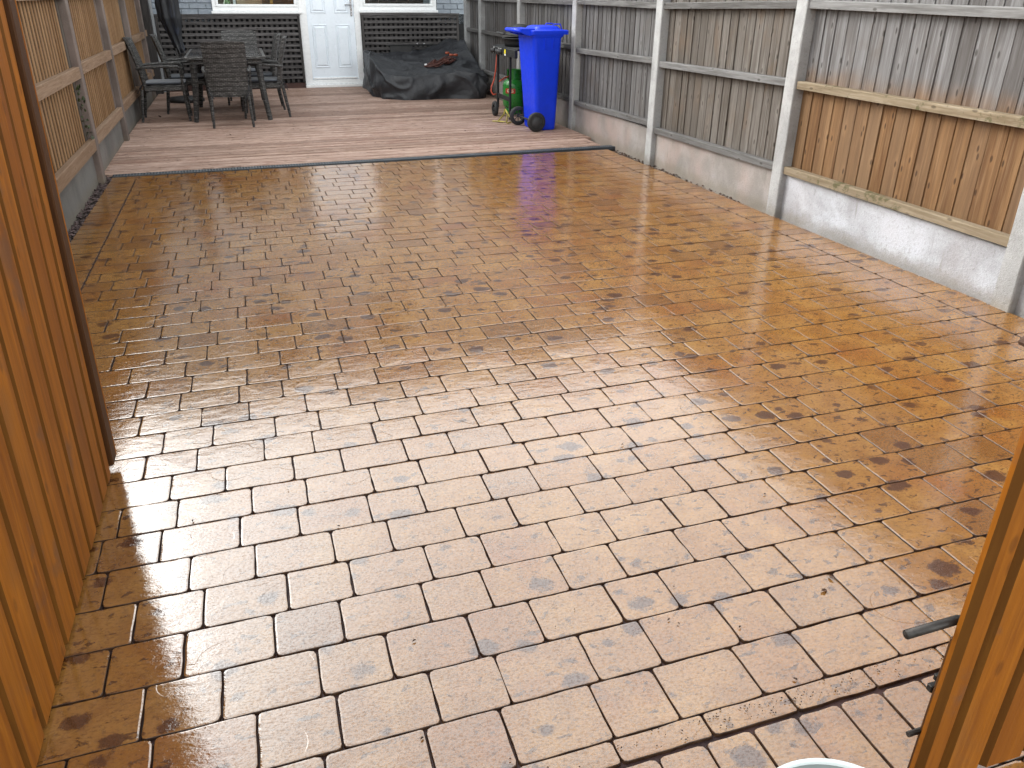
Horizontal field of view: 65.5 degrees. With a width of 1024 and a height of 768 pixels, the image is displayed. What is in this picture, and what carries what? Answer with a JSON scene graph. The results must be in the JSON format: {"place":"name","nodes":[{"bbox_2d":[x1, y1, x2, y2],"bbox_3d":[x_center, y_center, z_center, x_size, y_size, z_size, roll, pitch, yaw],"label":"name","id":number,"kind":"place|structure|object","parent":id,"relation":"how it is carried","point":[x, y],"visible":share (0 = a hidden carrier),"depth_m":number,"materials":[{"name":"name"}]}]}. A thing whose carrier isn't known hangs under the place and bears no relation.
{"place":"outdoors","nodes":[
{"label":"outdoors","id":0,"kind":"place"},
{"bbox_2d":[67,176,111,242],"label":"gravel","id":1,"kind":"structure","parent":0,"point":[96,195],"depth_m":5.51,"materials":[{"name":"grey gravel"}]},
{"bbox_2d":[105,87,599,176],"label":"deck","id":2,"kind":"structure","parent":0,"point":[326,126],"depth_m":8.41,"materials":[{"name":"wood"}]},
{"bbox_2d":[139,0,163,94],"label":"timber post","id":3,"kind":"object","parent":2,"relation":"on","point":[147,22],"visible":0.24,"depth_m":11.07,"materials":[{"name":"grey wood"}]},
{"bbox_2d":[123,37,192,122],"bbox_3d":[-3.996,-3.450,8.997,0.577,0.874,0.518,-8,27,-17],"label":"dining chair","id":4,"kind":"object","parent":2,"relation":"on","point":[153,85],"visible":1,"depth_m":8.89,"materials":[{"name":"grey wicker"}]},
{"bbox_2d":[149,34,208,113],"bbox_3d":[-3.984,-3.751,9.608,0.577,0.874,0.518,-9,28,-18],"label":"dining chair","id":5,"kind":"object","parent":2,"relation":"on","point":[162,56],"visible":0.59,"depth_m":9.48,"materials":[{"name":"grey wicker"}]},
{"bbox_2d":[154,0,204,102],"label":"parasol","id":6,"kind":"object","parent":2,"relation":"on","point":[169,15],"visible":0.95,"depth_m":10.21,"materials":[{"name":"black fabric"}]},
{"bbox_2d":[200,41,255,128],"bbox_3d":[-3.083,-3.271,8.650,0.518,0.874,0.577,-7,27,-16],"label":"dining chair","id":7,"kind":"object","parent":2,"relation":"on","point":[225,71],"visible":1,"depth_m":8.43,"materials":[{"name":"grey wicker"}]},
{"bbox_2d":[183,48,272,122],"bbox_3d":[-3.378,-3.603,9.524,0.860,0.697,1.470,-7,27,-16],"label":"dining table","id":8,"kind":"object","parent":2,"relation":"on","point":[194,57],"visible":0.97,"depth_m":8.95,"materials":[{"name":"grey wicker"}]},
{"bbox_2d":[221,30,262,105],"bbox_3d":[-3.530,-4.152,10.429,0.518,0.874,0.577,-7,27,-16],"label":"dining chair","id":9,"kind":"object","parent":2,"relation":"on","point":[248,38],"visible":0.16,"depth_m":10.48,"materials":[{"name":"grey wicker"}]},
{"bbox_2d":[240,33,285,110],"bbox_3d":[-3.131,-3.891,9.908,0.577,0.874,0.518,-8,27,-17],"label":"dining chair","id":10,"kind":"object","parent":2,"relation":"on","point":[274,53],"visible":0.48,"depth_m":9.80,"materials":[{"name":"grey wicker"}]},
{"bbox_2d":[243,36,291,118],"bbox_3d":[-2.894,-3.615,9.352,0.577,0.874,0.518,-6,27,-14],"label":"dining chair","id":11,"kind":"object","parent":2,"relation":"on","point":[273,82],"visible":0.66,"depth_m":9.22,"materials":[{"name":"grey wicker"}]},
{"bbox_2d":[388,43,438,51],"bbox_3d":[-1.435,-5.035,12.531,1.000,0.624,0.049,-7,27,-16],"label":"folded table","id":12,"kind":"object","parent":2,"relation":"on","point":[400,48],"visible":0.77,"depth_m":12.36,"materials":[{"name":"black plastic"}]},
{"bbox_2d":[363,38,488,99],"bbox_3d":[-1.309,-4.660,11.697,1.688,0.692,2.043,-7,27,-16],"label":"tarpaulin cover","id":13,"kind":"object","parent":2,"relation":"on","point":[402,75],"visible":0.94,"depth_m":11.13,"materials":[{"name":"black plastic"}]},
{"bbox_2d":[424,52,457,67],"bbox_3d":[-1.044,-4.753,11.651,0.260,0.172,0.774,11,28,20],"label":"extension cord","id":14,"kind":"object","parent":13,"relation":"on","point":[444,60],"visible":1,"depth_m":11.63,"materials":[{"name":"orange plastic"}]},
{"bbox_2d":[498,109,510,123],"bbox_3d":[-0.071,-3.095,9.182,0.242,0.132,0.243,22,33,36],"label":"yellow strap","id":15,"kind":"object","parent":2,"relation":"on","point":[506,118],"visible":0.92,"depth_m":9.19,"materials":[{"name":"yellow fabric"}]},
{"bbox_2d":[490,24,528,119],"bbox_3d":[0.078,-3.609,9.212,0.496,1.026,0.907,-7,27,-16],"label":"gas barbecue","id":16,"kind":"object","parent":2,"relation":"on","point":[509,48],"visible":0.59,"depth_m":9.09,"materials":[{"name":"black metal"}]},
{"bbox_2d":[503,69,522,114],"bbox_3d":[0.026,-3.582,9.741,0.276,0.510,0.276,-7,27,-16],"label":"gas cylinder","id":17,"kind":"object","parent":2,"relation":"on","point":[516,92],"visible":0.78,"depth_m":9.64,"materials":[{"name":"green paint"}]},
{"bbox_2d":[505,23,568,131],"bbox_3d":[0.252,-3.309,8.573,0.560,1.057,0.572,-9,28,-19],"label":"wheelie bin","id":18,"kind":"object","parent":2,"relation":"on","point":[539,46],"visible":1,"depth_m":8.44,"materials":[{"name":"blue plastic"}]},
{"bbox_2d":[70,145,635,239],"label":"soil","id":19,"kind":"structure","parent":0,"point":[111,177],"depth_m":5.73,"materials":[{"name":"brown soil"}]},
{"bbox_2d":[613,150,738,201],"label":"soil litter","id":20,"kind":"object","parent":19,"relation":"on","point":[667,172],"visible":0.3,"depth_m":6.92,"materials":[{"name":"brown soil"}]},
{"bbox_2d":[36,149,1023,767],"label":"patio","id":21,"kind":"structure","parent":0,"point":[472,475],"depth_m":2.50,"materials":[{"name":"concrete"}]},
{"bbox_2d":[0,0,116,767],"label":"gate leaf","id":22,"kind":"object","parent":21,"relation":"on","point":[58,453],"visible":1,"depth_m":1.83,"materials":[{"name":"brown wood"}]},
{"bbox_2d":[778,758,863,767],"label":"bucket","id":23,"kind":"object","parent":21,"relation":"on","point":[817,763],"visible":1,"depth_m":1.24,"materials":[{"name":"grey plastic"}]},
{"bbox_2d":[903,336,1023,767],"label":"gate leaf","id":24,"kind":"object","parent":21,"relation":"on","point":[973,716],"visible":1,"depth_m":1.37,"materials":[{"name":"wood"}]},
{"bbox_2d":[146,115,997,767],"bbox_3d":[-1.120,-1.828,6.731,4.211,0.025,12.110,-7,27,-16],"label":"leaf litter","id":25,"kind":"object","parent":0,"point":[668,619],"visible":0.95,"depth_m":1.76,"materials":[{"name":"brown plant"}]},
{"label":"ground","id":26,"kind":"structure","parent":0,"visible":0},
{"bbox_2d":[16,0,156,230],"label":"fence","id":27,"kind":"object","parent":26,"relation":"on","point":[71,45],"visible":0.62,"depth_m":5.97,"materials":[{"name":"wood"}]},
{"bbox_2d":[74,84,93,139],"bbox_3d":[-3.167,-1.984,5.897,0.079,0.460,0.156,-7,27,-16],"label":"ivy","id":28,"kind":"object","parent":27,"relation":"attached to","point":[83,99],"visible":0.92,"depth_m":5.88,"materials":[{"name":"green plant"}]},
{"bbox_2d":[151,0,463,91],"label":"terraced house","id":29,"kind":"structure","parent":26,"relation":"on","point":[331,38],"depth_m":12.12,"materials":[{"name":"paint"}]},
{"bbox_2d":[148,0,165,91],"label":"downpipe","id":30,"kind":"object","parent":29,"relation":"attached to","point":[154,28],"visible":0.39,"depth_m":11.21,"materials":[{"name":"grey plastic"}]},
{"bbox_2d":[153,14,305,84],"bbox_3d":[-4.105,-4.921,11.706,2.014,0.952,0.050,-8,28,-17],"label":"lattice screen","id":31,"kind":"object","parent":29,"relation":"attached to","point":[239,23],"visible":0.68,"depth_m":11.62,"materials":[{"name":"black wood"}]},
{"bbox_2d":[211,0,302,13],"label":"window","id":32,"kind":"structure","parent":29,"relation":"in","point":[218,6],"depth_m":11.60,"materials":[{"name":"white plastic"}]},
{"bbox_2d":[298,0,363,87],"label":"door","id":33,"kind":"structure","parent":29,"relation":"in","point":[331,36],"depth_m":12.15,"materials":[{"name":"white plastic"}]},
{"bbox_2d":[359,0,437,12],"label":"window","id":34,"kind":"structure","parent":29,"relation":"in","point":[366,6],"depth_m":12.22,"materials":[{"name":"white plastic"}]},
{"bbox_2d":[360,13,458,52],"bbox_3d":[-1.572,-5.296,12.499,1.552,0.962,0.050,-8,28,-17],"label":"lattice screen","id":35,"kind":"object","parent":29,"relation":"attached to","point":[405,27],"visible":0.48,"depth_m":12.36,"materials":[{"name":"black wood"}]},
{"bbox_2d":[112,145,614,177],"bbox_3d":[-1.100,-1.975,7.172,4.550,0.103,0.094,-9,28,-19],"label":"drain channel","id":36,"kind":"object","parent":26,"relation":"on","point":[538,151],"visible":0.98,"depth_m":7.12,"materials":[{"name":"black plastic"}]},
{"bbox_2d":[463,0,1023,317],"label":"fence","id":37,"kind":"object","parent":26,"relation":"on","point":[890,132],"visible":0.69,"depth_m":4.89,"materials":[{"name":"wood"}]}
]}

